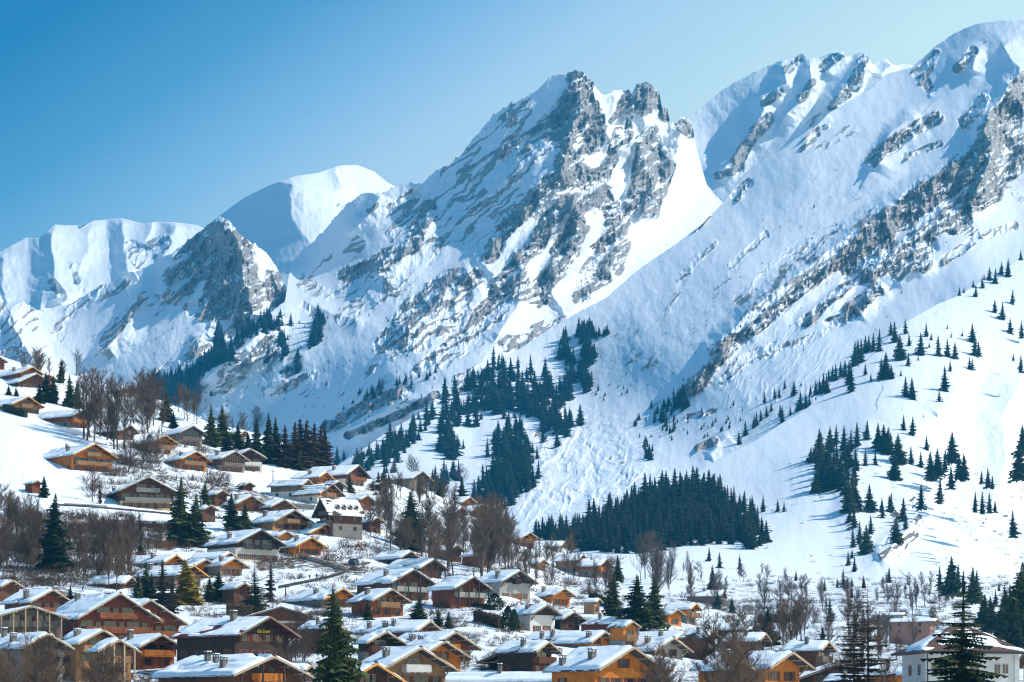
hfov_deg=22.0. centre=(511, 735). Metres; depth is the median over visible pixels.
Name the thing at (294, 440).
larch tree
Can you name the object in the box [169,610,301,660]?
chalet
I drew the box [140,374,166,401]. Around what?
bare tree
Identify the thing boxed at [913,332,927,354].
spruce tree
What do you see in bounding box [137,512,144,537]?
bare tree
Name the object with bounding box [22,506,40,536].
bare tree
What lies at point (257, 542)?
window
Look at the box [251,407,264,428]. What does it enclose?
bare tree
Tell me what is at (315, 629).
chalet
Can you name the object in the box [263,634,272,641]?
window
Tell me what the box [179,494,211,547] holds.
spruce tree
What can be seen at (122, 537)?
bare tree
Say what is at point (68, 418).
chalet
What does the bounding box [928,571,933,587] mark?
bare tree
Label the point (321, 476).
chalet
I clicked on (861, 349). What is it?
spruce tree
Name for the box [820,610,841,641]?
bare tree
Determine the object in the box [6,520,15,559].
bare tree
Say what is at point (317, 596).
chalet
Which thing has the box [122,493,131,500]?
window
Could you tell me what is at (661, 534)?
spruce tree
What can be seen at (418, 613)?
spruce tree
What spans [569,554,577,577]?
bare tree
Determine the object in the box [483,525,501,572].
bare tree
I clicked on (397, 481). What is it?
bare tree
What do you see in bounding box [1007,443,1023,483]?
spruce tree
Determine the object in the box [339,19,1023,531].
mountain shoulder
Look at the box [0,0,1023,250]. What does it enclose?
sky
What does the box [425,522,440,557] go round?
bare tree
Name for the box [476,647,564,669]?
chalet
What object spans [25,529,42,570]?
bare tree
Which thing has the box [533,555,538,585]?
bare tree
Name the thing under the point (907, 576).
bare tree
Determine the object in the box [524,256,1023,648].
hillside
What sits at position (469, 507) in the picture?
chalet
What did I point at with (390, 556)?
chalet
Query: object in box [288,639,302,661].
bare tree
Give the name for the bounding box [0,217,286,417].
mountain pyramid
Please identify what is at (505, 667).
window
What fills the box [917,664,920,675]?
window
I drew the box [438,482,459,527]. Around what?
bare tree
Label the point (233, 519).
spruce tree
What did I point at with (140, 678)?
bare tree
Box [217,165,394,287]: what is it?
mountain dome
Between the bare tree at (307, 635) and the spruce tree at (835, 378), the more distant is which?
the spruce tree at (835, 378)
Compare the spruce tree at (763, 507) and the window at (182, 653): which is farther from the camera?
the spruce tree at (763, 507)
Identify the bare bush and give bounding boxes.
[38,564,54,572]
[85,578,106,587]
[100,464,120,475]
[108,467,134,476]
[112,453,129,464]
[136,461,156,469]
[138,454,165,463]
[147,536,169,547]
[153,537,177,549]
[187,609,202,615]
[341,583,356,589]
[353,628,369,637]
[446,614,465,622]
[466,631,479,637]
[469,637,481,643]
[475,663,492,669]
[515,620,530,630]
[558,576,579,584]
[575,585,599,594]
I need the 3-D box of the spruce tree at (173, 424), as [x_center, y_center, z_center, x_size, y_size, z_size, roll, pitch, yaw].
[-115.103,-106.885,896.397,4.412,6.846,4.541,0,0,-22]
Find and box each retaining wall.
[292,503,315,509]
[299,554,347,570]
[359,562,370,565]
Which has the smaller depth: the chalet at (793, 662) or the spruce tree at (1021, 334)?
the chalet at (793, 662)
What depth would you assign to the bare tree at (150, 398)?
876.73 m
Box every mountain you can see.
[0,218,203,311]
[161,70,722,464]
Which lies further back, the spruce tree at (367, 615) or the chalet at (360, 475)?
the chalet at (360, 475)
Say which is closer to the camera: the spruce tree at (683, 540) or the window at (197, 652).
the window at (197, 652)
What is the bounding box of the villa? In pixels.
[892,627,1023,681]
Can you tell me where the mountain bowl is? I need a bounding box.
[686,51,912,201]
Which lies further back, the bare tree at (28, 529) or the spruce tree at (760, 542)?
the spruce tree at (760, 542)
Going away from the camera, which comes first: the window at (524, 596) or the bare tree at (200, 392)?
the window at (524, 596)
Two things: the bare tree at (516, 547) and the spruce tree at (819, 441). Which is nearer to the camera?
the bare tree at (516, 547)
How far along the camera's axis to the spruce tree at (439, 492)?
916.98 m
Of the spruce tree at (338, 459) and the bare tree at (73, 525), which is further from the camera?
the spruce tree at (338, 459)
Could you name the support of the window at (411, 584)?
in the chalet at (412, 583)
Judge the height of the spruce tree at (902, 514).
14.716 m
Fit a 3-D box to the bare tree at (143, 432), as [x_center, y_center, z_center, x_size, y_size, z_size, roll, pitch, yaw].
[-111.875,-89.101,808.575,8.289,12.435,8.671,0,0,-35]
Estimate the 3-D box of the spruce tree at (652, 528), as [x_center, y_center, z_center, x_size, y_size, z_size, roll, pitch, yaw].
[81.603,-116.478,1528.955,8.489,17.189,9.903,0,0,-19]
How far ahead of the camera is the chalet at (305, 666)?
395.54 m
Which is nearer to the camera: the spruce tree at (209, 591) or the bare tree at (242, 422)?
the spruce tree at (209, 591)
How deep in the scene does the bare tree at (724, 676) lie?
271.72 m
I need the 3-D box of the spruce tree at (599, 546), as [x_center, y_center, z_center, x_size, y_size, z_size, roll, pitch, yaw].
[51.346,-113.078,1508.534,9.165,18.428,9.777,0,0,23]
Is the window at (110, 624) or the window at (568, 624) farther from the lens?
the window at (568, 624)
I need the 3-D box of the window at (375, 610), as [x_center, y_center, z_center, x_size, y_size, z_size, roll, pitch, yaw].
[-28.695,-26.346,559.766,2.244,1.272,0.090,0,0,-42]
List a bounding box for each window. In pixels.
[7,615,21,625]
[23,616,34,622]
[30,602,41,606]
[36,615,50,626]
[43,603,51,607]
[53,603,63,610]
[64,656,69,661]
[73,457,81,463]
[80,620,92,628]
[81,655,90,660]
[90,639,102,647]
[93,621,103,627]
[97,607,109,617]
[104,621,116,631]
[106,649,121,659]
[110,608,121,614]
[116,622,126,628]
[116,635,126,638]
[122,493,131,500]
[122,607,134,616]
[127,621,139,632]
[131,503,138,506]
[137,484,145,490]
[138,494,146,499]
[139,503,146,507]
[139,623,149,627]
[143,643,156,655]
[143,658,153,665]
[147,503,154,507]
[153,626,163,630]
[155,494,163,501]
[156,503,163,507]
[157,645,166,651]
[158,658,168,665]
[164,625,176,634]
[180,433,187,439]
[180,650,187,656]
[195,650,201,655]
[206,516,212,520]
[223,569,229,574]
[224,649,231,653]
[238,554,244,558]
[238,596,244,601]
[239,649,248,653]
[240,634,249,640]
[243,539,251,546]
[246,554,252,559]
[251,634,260,641]
[251,650,260,653]
[251,666,265,678]
[254,540,260,545]
[254,555,260,559]
[262,540,271,548]
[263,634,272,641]
[263,650,272,653]
[266,667,277,673]
[275,635,283,642]
[283,524,289,528]
[287,515,294,518]
[304,549,310,553]
[308,630,314,635]
[319,529,325,533]
[343,600,350,605]
[360,674,375,681]
[373,608,380,614]
[374,640,386,651]
[377,597,386,601]
[383,609,390,614]
[387,598,394,601]
[391,581,400,587]
[392,609,400,614]
[400,676,412,681]
[406,657,420,664]
[409,582,417,586]
[410,593,417,598]
[414,675,428,681]
[429,676,441,681]
[439,652,448,658]
[465,599,471,604]
[473,588,481,592]
[502,665,509,670]
[511,593,518,598]
[521,594,527,598]
[533,625,540,630]
[534,665,541,670]
[537,650,546,662]
[557,678,566,681]
[566,622,573,627]
[594,638,600,643]
[598,677,609,681]
[611,678,622,681]
[618,659,629,667]
[624,678,635,681]
[627,629,632,639]
[669,649,676,655]
[671,619,677,623]
[769,671,779,680]
[784,672,794,680]
[813,675,825,681]
[818,650,824,659]
[908,665,911,675]
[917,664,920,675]
[931,662,957,676]
[994,664,1000,673]
[1002,664,1008,673]
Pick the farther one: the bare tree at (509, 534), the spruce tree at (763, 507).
the spruce tree at (763, 507)
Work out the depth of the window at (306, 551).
675.75 m
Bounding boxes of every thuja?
[247,594,254,605]
[253,596,260,612]
[485,593,503,610]
[500,606,516,631]
[510,609,519,630]
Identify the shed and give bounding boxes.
[236,481,255,490]
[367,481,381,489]
[529,558,549,570]
[582,598,603,614]
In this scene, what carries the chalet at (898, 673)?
on the ground
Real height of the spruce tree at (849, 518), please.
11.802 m
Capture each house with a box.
[312,498,366,539]
[870,612,907,624]
[888,618,940,644]
[1019,654,1023,681]
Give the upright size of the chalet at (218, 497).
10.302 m
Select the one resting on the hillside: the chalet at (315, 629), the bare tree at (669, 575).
the bare tree at (669, 575)
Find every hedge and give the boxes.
[2,404,27,417]
[226,603,252,615]
[471,609,502,628]
[473,602,494,609]
[589,592,607,605]
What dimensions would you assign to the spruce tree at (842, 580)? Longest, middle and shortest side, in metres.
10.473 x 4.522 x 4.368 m
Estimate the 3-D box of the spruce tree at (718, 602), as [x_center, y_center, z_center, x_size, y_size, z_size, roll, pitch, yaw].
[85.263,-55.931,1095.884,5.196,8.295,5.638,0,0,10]
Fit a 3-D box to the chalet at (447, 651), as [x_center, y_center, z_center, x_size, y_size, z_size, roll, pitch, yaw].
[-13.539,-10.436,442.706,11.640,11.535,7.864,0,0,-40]
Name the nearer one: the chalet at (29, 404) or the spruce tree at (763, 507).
the chalet at (29, 404)
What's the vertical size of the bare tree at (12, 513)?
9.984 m
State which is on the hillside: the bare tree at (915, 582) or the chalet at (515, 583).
the bare tree at (915, 582)
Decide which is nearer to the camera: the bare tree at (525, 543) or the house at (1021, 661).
the house at (1021, 661)
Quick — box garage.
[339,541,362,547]
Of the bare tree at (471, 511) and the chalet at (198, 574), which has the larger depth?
the bare tree at (471, 511)
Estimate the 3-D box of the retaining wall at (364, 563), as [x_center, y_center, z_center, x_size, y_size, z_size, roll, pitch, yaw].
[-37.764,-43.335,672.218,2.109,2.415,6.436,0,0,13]
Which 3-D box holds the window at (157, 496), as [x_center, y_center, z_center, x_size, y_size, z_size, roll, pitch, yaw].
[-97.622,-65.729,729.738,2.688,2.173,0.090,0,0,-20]
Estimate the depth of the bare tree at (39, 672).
322.15 m
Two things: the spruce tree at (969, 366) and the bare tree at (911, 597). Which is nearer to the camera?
the bare tree at (911, 597)
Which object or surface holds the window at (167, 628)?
in the chalet at (170, 624)
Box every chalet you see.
[0,357,7,369]
[0,366,43,378]
[0,396,44,413]
[0,579,24,601]
[0,588,69,611]
[0,605,69,638]
[0,627,74,681]
[6,373,51,388]
[36,409,87,427]
[41,373,57,381]
[42,443,117,471]
[54,591,162,638]
[60,628,117,681]
[85,575,135,588]
[85,637,141,681]
[90,424,140,439]
[104,384,134,396]
[108,476,176,510]
[122,629,176,669]
[130,553,184,566]
[133,563,209,587]
[134,434,178,454]
[134,598,187,639]
[149,651,313,681]
[159,425,207,445]
[164,450,211,471]
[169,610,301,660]
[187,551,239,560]
[188,558,212,573]
[190,501,219,521]
[202,528,286,561]
[205,450,250,472]
[205,555,249,576]
[207,489,230,506]
[218,581,252,604]
[221,494,265,511]
[227,430,249,441]
[234,448,267,472]
[245,606,312,629]
[251,509,314,530]
[259,498,298,511]
[266,479,313,498]
[270,530,294,539]
[279,534,328,555]
[284,587,355,607]
[289,484,345,503]
[290,469,334,483]
[291,661,315,681]
[297,523,330,534]
[297,616,344,653]
[307,464,371,486]
[321,661,406,681]
[323,480,347,491]
[345,495,375,510]
[346,587,412,617]
[350,618,442,636]
[351,568,435,600]
[351,630,406,660]
[362,515,385,533]
[362,645,458,681]
[369,495,384,505]
[371,550,419,563]
[375,471,433,493]
[385,558,449,578]
[396,630,481,660]
[411,639,472,671]
[427,575,493,608]
[435,506,469,518]
[438,544,465,562]
[445,663,551,681]
[453,496,477,504]
[459,550,490,567]
[464,505,482,517]
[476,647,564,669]
[479,569,538,602]
[492,637,562,671]
[508,603,562,631]
[513,531,540,548]
[526,629,609,647]
[534,540,567,552]
[535,585,576,606]
[542,645,665,681]
[552,554,586,573]
[554,610,586,629]
[576,558,613,577]
[578,613,618,631]
[607,619,641,645]
[636,628,684,654]
[636,635,693,659]
[662,602,702,624]
[663,608,686,626]
[680,627,719,659]
[685,587,726,604]
[689,649,815,681]
[700,653,756,681]
[717,619,756,647]
[721,629,771,651]
[755,609,792,622]
[780,636,836,671]
[799,662,857,681]
[822,664,866,680]
[861,662,901,681]
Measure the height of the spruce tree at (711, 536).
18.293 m
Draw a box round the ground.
[0,356,1022,681]
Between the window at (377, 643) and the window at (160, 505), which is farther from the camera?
the window at (160, 505)
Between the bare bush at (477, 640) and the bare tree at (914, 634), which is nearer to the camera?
the bare bush at (477, 640)
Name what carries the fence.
on the ground
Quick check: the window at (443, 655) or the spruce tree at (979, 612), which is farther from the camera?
the spruce tree at (979, 612)
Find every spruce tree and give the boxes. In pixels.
[5,385,11,394]
[32,383,46,403]
[33,493,74,572]
[38,476,50,497]
[40,371,54,402]
[47,376,59,403]
[56,360,65,383]
[61,374,74,407]
[67,586,74,599]
[71,381,81,408]
[132,573,142,597]
[137,542,144,554]
[140,562,155,597]
[147,573,155,597]
[157,387,172,422]
[165,478,198,546]
[168,412,179,428]
[174,560,205,604]
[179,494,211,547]
[199,481,213,505]
[201,577,217,601]
[202,404,222,447]
[212,571,224,601]
[216,406,235,445]
[220,431,233,451]
[222,493,243,530]
[232,422,245,449]
[240,502,255,529]
[241,431,251,449]
[241,564,269,609]
[249,419,266,463]
[261,413,277,464]
[271,418,281,461]
[284,446,294,467]
[294,450,307,470]
[310,587,367,681]
[333,448,340,464]
[346,472,355,493]
[361,600,374,619]
[392,492,426,551]
[408,596,428,618]
[433,607,443,626]
[435,476,443,497]
[444,612,454,628]
[574,525,581,547]
[576,521,594,550]
[586,524,593,549]
[591,533,597,549]
[594,524,608,549]
[599,525,607,551]
[600,573,624,618]
[606,532,613,552]
[611,529,621,552]
[612,555,624,583]
[615,575,658,631]
[620,528,624,545]
[620,533,631,552]
[627,527,633,549]
[632,537,637,551]
[634,529,644,552]
[636,523,639,544]
[643,573,670,630]
[646,522,658,545]
[648,520,659,544]
[656,522,668,550]
[662,520,670,547]
[669,528,676,546]
[676,521,688,544]
[676,529,682,546]
[688,529,694,544]
[694,518,708,545]
[705,517,715,543]
[705,547,710,560]
[707,565,715,589]
[711,591,723,609]
[714,523,723,543]
[715,553,723,567]
[727,520,737,544]
[728,598,736,612]
[735,433,741,444]
[740,521,755,548]
[742,421,748,435]
[747,525,757,549]
[752,411,758,426]
[752,415,755,428]
[756,529,763,545]
[756,608,782,646]
[757,518,767,543]
[759,498,765,512]
[774,500,779,511]
[778,406,785,423]
[790,381,797,395]
[795,391,804,409]
[802,394,808,407]
[804,447,813,462]
[807,428,826,459]
[809,469,822,493]
[810,458,833,490]
[811,442,817,462]
[813,380,818,394]
[813,443,825,470]
[817,378,820,393]
[817,626,829,655]
[819,373,825,393]
[821,448,830,474]
[821,467,829,492]
[822,374,831,393]
[823,440,831,461]
[825,427,835,451]
[825,598,835,621]
[828,450,838,473]
[830,367,834,380]
[832,454,846,486]
[832,466,843,491]
[833,364,838,380]
[833,426,839,444]
[834,442,839,464]
[838,362,842,376]
[838,425,847,450]
[839,438,846,459]
[839,469,848,495]
[839,481,860,513]
[839,570,845,587]
[840,360,847,377]
[842,442,853,468]
[844,359,851,385]
[844,458,851,480]
[845,504,851,522]
[845,552,851,565]
[846,368,855,392]
[846,507,858,529]
[847,430,854,451]
[847,473,858,495]
[848,460,860,485]
[849,528,857,547]
[850,342,859,366]
[850,448,861,470]
[851,557,856,571]
[853,423,861,446]
[853,484,863,510]
[855,340,862,363]
[855,522,862,544]
[857,524,875,554]
[859,340,865,360]
[862,335,868,352]
[862,363,867,375]
[862,420,871,439]
[862,449,868,465]
[863,484,877,512]
[867,336,870,350]
[867,515,875,534]
[868,333,876,351]
[870,424,880,448]
[872,424,885,451]
[872,451,877,464]
[875,329,883,351]
[877,354,890,379]
[877,501,885,517]
[880,427,894,454]
[885,496,895,511]
[885,569,892,582]
[886,453,902,480]
[888,322,892,335]
[888,435,908,464]
[888,516,903,544]
[889,322,898,342]
[889,365,895,378]
[893,334,907,360]
[897,499,905,521]
[899,377,909,396]
[900,415,906,429]
[902,513,908,529]
[903,320,907,333]
[904,378,917,397]
[905,353,911,365]
[907,336,911,345]
[907,446,913,463]
[908,417,916,435]
[911,385,915,399]
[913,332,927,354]
[915,484,926,510]
[917,452,924,467]
[920,582,1008,681]
[922,324,928,336]
[923,451,942,481]
[924,436,929,450]
[933,448,947,477]
[934,336,943,356]
[934,478,944,504]
[934,566,943,590]
[939,366,950,391]
[939,556,962,598]
[941,451,949,472]
[943,339,951,357]
[945,466,956,489]
[946,431,961,465]
[951,342,959,358]
[953,454,961,479]
[955,453,969,481]
[956,564,960,583]
[959,570,966,587]
[964,568,983,604]
[967,324,977,342]
[967,356,971,370]
[970,334,978,356]
[972,491,978,512]
[973,287,977,296]
[973,598,982,621]
[975,571,983,591]
[975,595,988,627]
[977,343,981,356]
[978,492,985,514]
[978,597,996,634]
[979,471,983,484]
[980,279,984,288]
[983,470,990,488]
[985,267,992,280]
[986,493,992,513]
[987,476,995,489]
[991,596,1003,629]
[992,268,998,283]
[992,300,997,312]
[992,501,997,512]
[992,615,1001,637]
[993,590,997,605]
[994,592,1007,633]
[996,302,1005,319]
[996,562,1023,639]
[996,576,1018,639]
[998,261,1003,274]
[1002,600,1021,641]
[1004,260,1012,276]
[1007,318,1013,333]
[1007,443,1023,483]
[1007,510,1021,538]
[1007,619,1018,643]
[1010,290,1014,303]
[1010,427,1023,455]
[1010,613,1023,645]
[1016,626,1023,648]
[1017,357,1023,373]
[1018,321,1023,338]
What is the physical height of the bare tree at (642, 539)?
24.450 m
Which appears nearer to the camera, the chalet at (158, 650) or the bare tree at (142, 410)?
the chalet at (158, 650)
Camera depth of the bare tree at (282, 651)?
425.92 m
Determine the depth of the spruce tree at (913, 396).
1961.11 m
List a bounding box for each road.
[52,504,224,518]
[279,564,355,587]
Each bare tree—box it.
[0,482,15,510]
[0,491,30,513]
[0,494,17,522]
[0,515,19,568]
[0,524,15,569]
[0,527,14,573]
[0,639,19,680]
[0,646,31,681]
[3,489,16,515]
[4,498,27,529]
[6,504,12,526]
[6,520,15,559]
[9,496,22,532]
[9,530,31,570]
[10,630,76,681]
[11,502,29,537]
[12,652,55,681]
[16,504,40,526]
[17,517,42,545]
[18,495,34,530]
[18,635,74,681]
[19,519,34,570]
[19,640,47,681]
[20,352,28,367]
[21,633,59,681]
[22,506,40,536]
[25,520,42,554]
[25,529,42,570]
[26,511,42,535]
[27,492,37,519]
[28,345,50,364]
[30,347,45,368]
[31,666,70,681]
[32,497,42,523]
[35,355,42,370]
[37,511,46,549]
[37,522,49,549]
[45,358,54,373]
[57,522,90,573]
[58,361,65,374]
[66,365,90,438]
[66,515,76,541]
[67,643,130,681]
[69,643,126,681]
[71,515,77,538]
[72,349,83,375]
[74,370,101,437]
[74,515,87,567]
[77,672,108,681]
[79,365,106,439]
[79,537,93,590]
[80,533,90,573]
[81,366,118,436]
[83,509,103,564]
[83,526,94,548]
[83,659,98,681]
[86,377,107,440]
[88,512,94,532]
[89,465,98,500]
[89,535,104,575]
[92,375,126,448]
[94,513,112,560]
[94,515,121,561]
[97,372,121,439]
[101,530,115,573]
[102,544,112,588]
[103,376,128,449]
[106,547,125,590]
[109,519,123,556]
[111,542,128,575]
[112,538,123,570]
[113,520,129,573]
[116,430,140,471]
[119,375,142,446]
[122,382,143,423]
[122,515,140,560]
[122,526,136,556]
[123,516,131,569]
[125,530,137,574]
[127,369,147,399]
[132,391,156,431]
[133,383,146,410]
[134,392,157,433]
[134,671,152,681]
[136,426,162,461]
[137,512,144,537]
[138,366,149,387]
[138,444,147,472]
[138,528,144,541]
[139,388,165,425]
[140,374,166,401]
[142,388,155,417]
[143,376,158,394]
[144,366,170,392]
[144,531,153,552]
[145,437,157,463]
[147,533,162,554]
[152,427,166,459]
[153,395,169,432]
[158,527,163,549]
[169,380,185,412]
[180,384,197,420]
[181,389,187,418]
[186,389,208,423]
[193,376,203,410]
[197,383,205,410]
[224,412,231,424]
[237,411,250,430]
[251,405,259,420]
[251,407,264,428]
[268,641,282,654]
[272,647,285,658]
[283,605,309,633]
[284,644,290,660]
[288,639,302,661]
[289,624,301,660]
[291,628,315,660]
[297,608,315,625]
[297,625,316,660]
[302,622,311,660]
[365,509,371,535]
[367,497,377,527]
[373,494,386,519]
[375,481,391,506]
[375,490,390,526]
[378,479,390,494]
[379,477,398,496]
[382,510,391,535]
[382,515,419,549]
[383,516,395,549]
[384,501,393,521]
[385,514,414,549]
[387,496,398,524]
[389,462,396,472]
[389,484,395,505]
[391,470,406,496]
[394,525,413,549]
[396,519,413,541]
[397,475,403,497]
[403,453,412,471]
[406,484,419,498]
[408,513,431,556]
[410,457,419,470]
[415,478,425,494]
[417,485,424,501]
[417,522,447,577]
[418,495,442,530]
[419,489,432,557]
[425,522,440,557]
[430,470,440,494]
[430,478,435,497]
[431,501,466,566]
[432,514,446,558]
[437,519,458,572]
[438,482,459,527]
[439,480,450,499]
[441,526,458,574]
[443,497,461,543]
[444,514,451,563]
[451,463,469,481]
[454,507,470,552]
[457,499,470,552]
[459,501,501,567]
[462,495,508,576]
[469,512,486,571]
[469,518,481,575]
[472,492,502,517]
[475,507,501,557]
[477,520,502,570]
[479,522,500,565]
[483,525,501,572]
[488,492,504,529]
[490,505,504,562]
[492,494,509,561]
[495,509,501,561]
[495,511,532,568]
[495,512,518,565]
[495,513,523,566]
[498,522,506,566]
[512,536,520,565]
[516,556,521,568]
[519,538,537,565]
[521,556,528,574]
[522,538,535,572]
[522,550,529,571]
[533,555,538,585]
[537,535,543,557]
[542,540,552,560]
[542,560,554,582]
[542,563,547,581]
[543,539,551,560]
[545,568,551,584]
[548,532,560,564]
[560,542,571,569]
[564,529,578,552]
[567,534,575,553]
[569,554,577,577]
[574,549,585,576]
[586,576,591,594]
[590,563,601,591]
[593,558,598,581]
[601,563,610,589]
[601,567,616,588]
[606,573,611,589]
[607,554,615,577]
[629,545,649,580]
[634,532,649,577]
[634,640,684,680]
[637,653,683,681]
[641,537,667,575]
[641,655,687,681]
[643,531,655,574]
[646,650,685,681]
[648,556,669,598]
[648,562,666,593]
[650,543,658,568]
[658,543,664,575]
[660,552,679,588]
[664,565,670,586]
[668,539,677,583]
[680,610,727,679]
[683,551,689,583]
[685,578,695,593]
[685,588,698,601]
[687,560,696,585]
[687,560,696,586]
[692,561,701,576]
[692,645,744,681]
[697,631,787,681]
[702,608,766,679]
[705,595,709,615]
[709,572,721,588]
[709,580,725,598]
[715,624,749,681]
[721,577,727,600]
[737,563,745,576]
[748,618,762,631]
[753,585,773,622]
[754,608,768,631]
[756,574,763,594]
[762,565,771,577]
[762,576,769,598]
[765,620,778,649]
[770,605,803,642]
[771,577,788,599]
[773,595,809,638]
[773,596,784,640]
[774,606,797,644]
[777,597,790,644]
[781,575,795,597]
[781,581,798,603]
[786,591,818,639]
[794,607,803,639]
[798,576,802,593]
[800,573,809,598]
[800,589,811,635]
[809,603,818,624]
[816,577,823,593]
[817,582,825,610]
[818,651,844,679]
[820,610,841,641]
[823,597,829,619]
[832,642,852,662]
[838,588,852,629]
[838,635,856,662]
[839,577,855,596]
[841,620,860,647]
[848,609,870,638]
[852,601,873,649]
[853,591,863,612]
[859,603,880,641]
[870,611,881,642]
[873,587,879,604]
[873,621,892,656]
[873,653,900,681]
[874,629,885,662]
[879,611,897,644]
[880,577,885,591]
[880,613,892,644]
[882,584,891,604]
[886,579,904,603]
[887,599,898,611]
[889,631,903,658]
[904,616,919,642]
[906,571,911,589]
[906,590,918,615]
[912,576,918,604]
[913,582,918,608]
[917,571,925,587]
[918,582,931,606]
[927,602,939,617]
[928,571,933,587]
[929,605,935,617]
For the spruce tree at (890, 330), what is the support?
on the hillside
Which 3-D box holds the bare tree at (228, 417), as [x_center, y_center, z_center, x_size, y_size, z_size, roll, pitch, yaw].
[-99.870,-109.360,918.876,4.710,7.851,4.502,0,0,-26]
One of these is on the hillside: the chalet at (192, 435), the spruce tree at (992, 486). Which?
the spruce tree at (992, 486)
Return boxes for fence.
[64,503,106,506]
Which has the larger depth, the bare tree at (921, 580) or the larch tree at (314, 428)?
the bare tree at (921, 580)
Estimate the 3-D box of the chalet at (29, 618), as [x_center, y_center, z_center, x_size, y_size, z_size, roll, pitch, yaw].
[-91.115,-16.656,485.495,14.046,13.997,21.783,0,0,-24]
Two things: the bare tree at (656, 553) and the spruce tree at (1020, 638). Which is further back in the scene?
the bare tree at (656, 553)
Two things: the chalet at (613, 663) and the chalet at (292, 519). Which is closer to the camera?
the chalet at (613, 663)
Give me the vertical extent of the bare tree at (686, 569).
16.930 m
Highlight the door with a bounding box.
[160,658,164,667]
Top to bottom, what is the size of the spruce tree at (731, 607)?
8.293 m
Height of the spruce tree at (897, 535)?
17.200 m
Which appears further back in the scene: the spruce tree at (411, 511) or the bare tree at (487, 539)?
the spruce tree at (411, 511)
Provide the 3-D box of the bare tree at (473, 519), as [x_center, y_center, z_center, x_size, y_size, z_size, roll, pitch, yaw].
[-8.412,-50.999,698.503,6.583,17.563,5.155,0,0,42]
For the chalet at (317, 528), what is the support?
on the ground
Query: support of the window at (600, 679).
in the chalet at (613, 663)
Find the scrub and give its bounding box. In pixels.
[0,439,1022,681]
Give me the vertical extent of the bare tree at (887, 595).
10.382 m
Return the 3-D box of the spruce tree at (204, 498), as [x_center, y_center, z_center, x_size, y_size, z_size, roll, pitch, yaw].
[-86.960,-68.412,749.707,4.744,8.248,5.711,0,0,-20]
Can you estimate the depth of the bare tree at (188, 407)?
921.79 m
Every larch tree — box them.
[97,481,102,503]
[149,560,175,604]
[162,575,183,613]
[262,561,276,601]
[271,425,296,466]
[276,422,313,468]
[290,419,317,465]
[299,420,326,467]
[309,423,326,466]
[316,426,338,465]
[322,429,337,462]
[820,587,875,681]
[841,576,896,681]
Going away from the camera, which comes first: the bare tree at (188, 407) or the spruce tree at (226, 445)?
the spruce tree at (226, 445)
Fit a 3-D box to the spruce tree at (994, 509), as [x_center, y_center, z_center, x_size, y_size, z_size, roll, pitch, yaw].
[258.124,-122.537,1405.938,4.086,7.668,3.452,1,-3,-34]
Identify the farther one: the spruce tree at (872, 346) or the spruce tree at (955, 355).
the spruce tree at (872, 346)
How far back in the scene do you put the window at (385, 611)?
561.59 m
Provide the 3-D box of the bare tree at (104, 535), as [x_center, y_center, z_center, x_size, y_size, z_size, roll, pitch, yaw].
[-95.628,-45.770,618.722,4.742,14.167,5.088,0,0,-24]
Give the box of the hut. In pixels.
[23,480,40,493]
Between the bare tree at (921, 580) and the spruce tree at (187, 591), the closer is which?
the spruce tree at (187, 591)
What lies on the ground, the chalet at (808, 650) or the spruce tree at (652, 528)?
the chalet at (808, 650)
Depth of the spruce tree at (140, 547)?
651.95 m
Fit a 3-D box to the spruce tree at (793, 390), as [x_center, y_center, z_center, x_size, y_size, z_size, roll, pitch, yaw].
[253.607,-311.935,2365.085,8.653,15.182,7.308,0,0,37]
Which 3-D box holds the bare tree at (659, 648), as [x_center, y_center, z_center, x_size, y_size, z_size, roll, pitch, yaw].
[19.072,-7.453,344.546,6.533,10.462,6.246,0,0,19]
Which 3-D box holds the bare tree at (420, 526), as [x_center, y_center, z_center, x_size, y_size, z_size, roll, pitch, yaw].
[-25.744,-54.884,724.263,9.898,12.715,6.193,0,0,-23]
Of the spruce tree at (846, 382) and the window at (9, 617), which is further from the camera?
the spruce tree at (846, 382)
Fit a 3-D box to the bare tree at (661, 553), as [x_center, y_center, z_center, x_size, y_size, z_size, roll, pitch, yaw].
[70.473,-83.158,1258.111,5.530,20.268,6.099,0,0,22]
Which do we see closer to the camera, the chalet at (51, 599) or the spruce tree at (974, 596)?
the chalet at (51, 599)
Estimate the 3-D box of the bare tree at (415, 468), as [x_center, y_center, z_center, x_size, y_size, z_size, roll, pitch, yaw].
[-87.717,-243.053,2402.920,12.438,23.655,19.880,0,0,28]
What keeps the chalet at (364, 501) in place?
on the ground
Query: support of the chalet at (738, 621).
on the ground
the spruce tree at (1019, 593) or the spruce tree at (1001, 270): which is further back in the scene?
the spruce tree at (1001, 270)
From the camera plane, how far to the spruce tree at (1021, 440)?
1628.24 m
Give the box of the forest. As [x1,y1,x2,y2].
[137,182,946,542]
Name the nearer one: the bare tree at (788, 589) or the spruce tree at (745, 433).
the bare tree at (788, 589)
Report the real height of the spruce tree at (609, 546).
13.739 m
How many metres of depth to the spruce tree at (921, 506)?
1590.16 m
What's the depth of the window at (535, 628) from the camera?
553.56 m
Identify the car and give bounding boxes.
[348,558,358,564]
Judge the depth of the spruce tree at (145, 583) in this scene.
579.07 m
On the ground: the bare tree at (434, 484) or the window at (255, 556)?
the bare tree at (434, 484)
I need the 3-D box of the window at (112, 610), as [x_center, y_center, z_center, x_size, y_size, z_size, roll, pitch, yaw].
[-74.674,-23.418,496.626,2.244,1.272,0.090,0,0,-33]
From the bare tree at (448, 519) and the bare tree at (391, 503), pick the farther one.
the bare tree at (391, 503)

